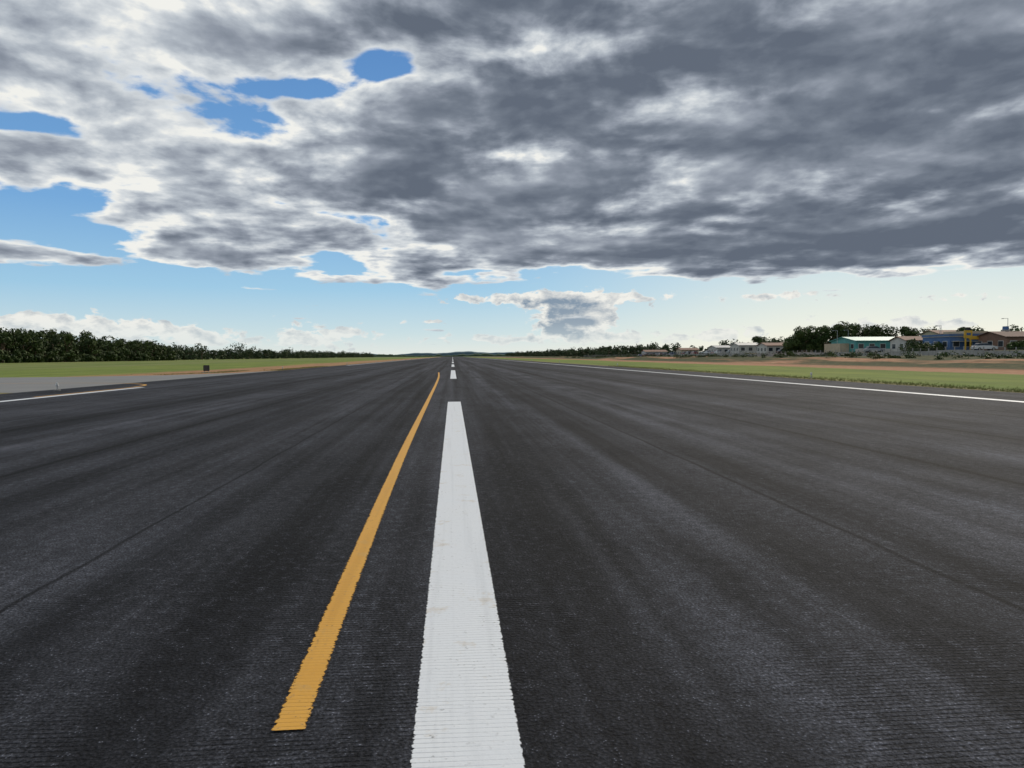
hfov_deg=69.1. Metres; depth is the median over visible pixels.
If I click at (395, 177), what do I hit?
sky
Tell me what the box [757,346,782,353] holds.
walls
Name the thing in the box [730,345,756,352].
walls
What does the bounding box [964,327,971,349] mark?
pylon sign
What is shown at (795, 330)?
broadleaf tree
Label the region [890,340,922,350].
walls
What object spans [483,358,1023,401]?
runway edge marking
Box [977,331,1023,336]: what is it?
roof
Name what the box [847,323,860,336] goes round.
broadleaf tree
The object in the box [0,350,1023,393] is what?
ground
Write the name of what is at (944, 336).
roof slab
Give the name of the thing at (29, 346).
forest
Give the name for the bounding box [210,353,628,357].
distant tree line
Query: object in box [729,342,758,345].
roof
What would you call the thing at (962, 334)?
parapet
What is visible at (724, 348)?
warehouse
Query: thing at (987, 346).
parked car
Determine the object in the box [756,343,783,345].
roof
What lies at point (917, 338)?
roof
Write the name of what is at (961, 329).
broadleaf tree
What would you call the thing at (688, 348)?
roof
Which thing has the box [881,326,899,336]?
broadleaf tree
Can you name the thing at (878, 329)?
broadleaf tree
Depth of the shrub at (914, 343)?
155.01 m
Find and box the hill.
[291,351,702,355]
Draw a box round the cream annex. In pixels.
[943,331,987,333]
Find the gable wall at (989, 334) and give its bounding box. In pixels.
[979,332,1003,337]
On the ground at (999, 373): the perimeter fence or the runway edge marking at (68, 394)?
the perimeter fence
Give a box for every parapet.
[922,334,948,336]
[949,334,979,335]
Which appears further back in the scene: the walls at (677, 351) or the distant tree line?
the distant tree line
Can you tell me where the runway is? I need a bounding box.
[0,357,1023,767]
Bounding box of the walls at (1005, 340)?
[978,337,1023,350]
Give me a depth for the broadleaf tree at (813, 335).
210.38 m
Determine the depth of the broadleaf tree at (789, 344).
209.08 m
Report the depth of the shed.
402.86 m
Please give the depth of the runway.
5.86 m
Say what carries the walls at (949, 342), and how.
on the ground at (999, 373)
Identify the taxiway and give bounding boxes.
[0,371,268,392]
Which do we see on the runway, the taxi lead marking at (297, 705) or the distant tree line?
the taxi lead marking at (297, 705)
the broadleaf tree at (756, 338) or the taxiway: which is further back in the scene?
the broadleaf tree at (756, 338)
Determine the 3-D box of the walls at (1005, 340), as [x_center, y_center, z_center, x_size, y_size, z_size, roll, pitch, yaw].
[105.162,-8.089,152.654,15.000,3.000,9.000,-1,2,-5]
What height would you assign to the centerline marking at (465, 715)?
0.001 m
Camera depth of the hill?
6480.27 m
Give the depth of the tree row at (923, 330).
210.25 m
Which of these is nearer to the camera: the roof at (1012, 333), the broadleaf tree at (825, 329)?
the roof at (1012, 333)
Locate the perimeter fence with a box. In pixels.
[584,346,1023,356]
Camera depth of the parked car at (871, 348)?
174.40 m
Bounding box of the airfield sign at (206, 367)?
[202,365,209,372]
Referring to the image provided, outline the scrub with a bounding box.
[565,350,1023,359]
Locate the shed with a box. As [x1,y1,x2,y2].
[641,350,667,354]
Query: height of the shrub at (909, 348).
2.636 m
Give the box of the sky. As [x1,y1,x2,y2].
[0,0,1023,354]
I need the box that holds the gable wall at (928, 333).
[921,331,936,334]
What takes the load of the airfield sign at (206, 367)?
on the ground at (999, 373)
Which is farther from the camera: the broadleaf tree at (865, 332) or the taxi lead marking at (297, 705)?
the broadleaf tree at (865, 332)
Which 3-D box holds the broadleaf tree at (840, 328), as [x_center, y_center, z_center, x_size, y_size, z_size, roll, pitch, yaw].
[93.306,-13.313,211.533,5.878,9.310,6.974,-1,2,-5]
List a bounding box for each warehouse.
[707,345,729,353]
[824,337,893,352]
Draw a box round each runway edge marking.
[0,387,142,401]
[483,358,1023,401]
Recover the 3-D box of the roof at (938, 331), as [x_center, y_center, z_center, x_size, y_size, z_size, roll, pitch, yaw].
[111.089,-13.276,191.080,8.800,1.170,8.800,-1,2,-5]
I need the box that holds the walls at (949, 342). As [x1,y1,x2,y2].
[923,337,977,349]
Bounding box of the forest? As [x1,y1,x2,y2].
[0,327,176,362]
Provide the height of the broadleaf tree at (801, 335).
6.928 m
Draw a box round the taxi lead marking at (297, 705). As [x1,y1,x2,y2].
[272,372,439,730]
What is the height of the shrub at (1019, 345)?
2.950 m
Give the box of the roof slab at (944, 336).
[922,336,963,337]
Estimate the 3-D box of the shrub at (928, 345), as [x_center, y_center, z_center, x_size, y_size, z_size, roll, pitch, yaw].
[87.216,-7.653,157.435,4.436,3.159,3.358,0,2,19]
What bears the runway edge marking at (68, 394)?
on the runway
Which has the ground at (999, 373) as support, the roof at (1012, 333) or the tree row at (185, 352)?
the tree row at (185, 352)
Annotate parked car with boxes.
[864,346,884,351]
[970,343,997,350]
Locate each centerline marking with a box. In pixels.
[39,383,145,396]
[410,402,524,767]
[450,370,455,378]
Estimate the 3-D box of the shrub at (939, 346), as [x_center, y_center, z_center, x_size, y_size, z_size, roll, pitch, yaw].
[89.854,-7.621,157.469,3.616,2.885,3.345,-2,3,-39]
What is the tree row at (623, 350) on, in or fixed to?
on the ground at (999, 373)
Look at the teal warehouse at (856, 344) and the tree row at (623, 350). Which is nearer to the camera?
the teal warehouse at (856, 344)
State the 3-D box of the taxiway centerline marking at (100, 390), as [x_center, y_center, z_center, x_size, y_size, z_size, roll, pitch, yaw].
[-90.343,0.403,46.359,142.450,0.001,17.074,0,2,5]
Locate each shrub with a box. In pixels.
[898,338,927,350]
[902,346,918,353]
[918,341,935,350]
[930,341,944,350]
[1006,339,1023,349]
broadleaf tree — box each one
[752,336,765,341]
[781,337,800,353]
[791,329,814,351]
[793,326,806,351]
[803,325,828,352]
[815,325,834,352]
[830,321,851,343]
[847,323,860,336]
[854,324,878,336]
[868,324,889,336]
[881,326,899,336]
[896,326,919,335]
[956,327,972,330]
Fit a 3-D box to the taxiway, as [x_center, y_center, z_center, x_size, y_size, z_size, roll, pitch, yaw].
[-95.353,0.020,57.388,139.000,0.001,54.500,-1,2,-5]
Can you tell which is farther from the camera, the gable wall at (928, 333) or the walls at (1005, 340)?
the gable wall at (928, 333)
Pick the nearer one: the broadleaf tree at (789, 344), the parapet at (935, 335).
the parapet at (935, 335)
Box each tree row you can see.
[140,339,373,359]
[505,338,817,356]
[751,324,1023,352]
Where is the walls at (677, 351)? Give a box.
[676,350,698,353]
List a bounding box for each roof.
[676,348,698,349]
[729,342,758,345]
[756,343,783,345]
[888,336,922,340]
[918,330,955,334]
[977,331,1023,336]
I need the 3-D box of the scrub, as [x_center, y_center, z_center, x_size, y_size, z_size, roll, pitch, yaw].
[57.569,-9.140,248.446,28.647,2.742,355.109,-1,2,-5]
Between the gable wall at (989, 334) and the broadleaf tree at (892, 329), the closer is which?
the gable wall at (989, 334)
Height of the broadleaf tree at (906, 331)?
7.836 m

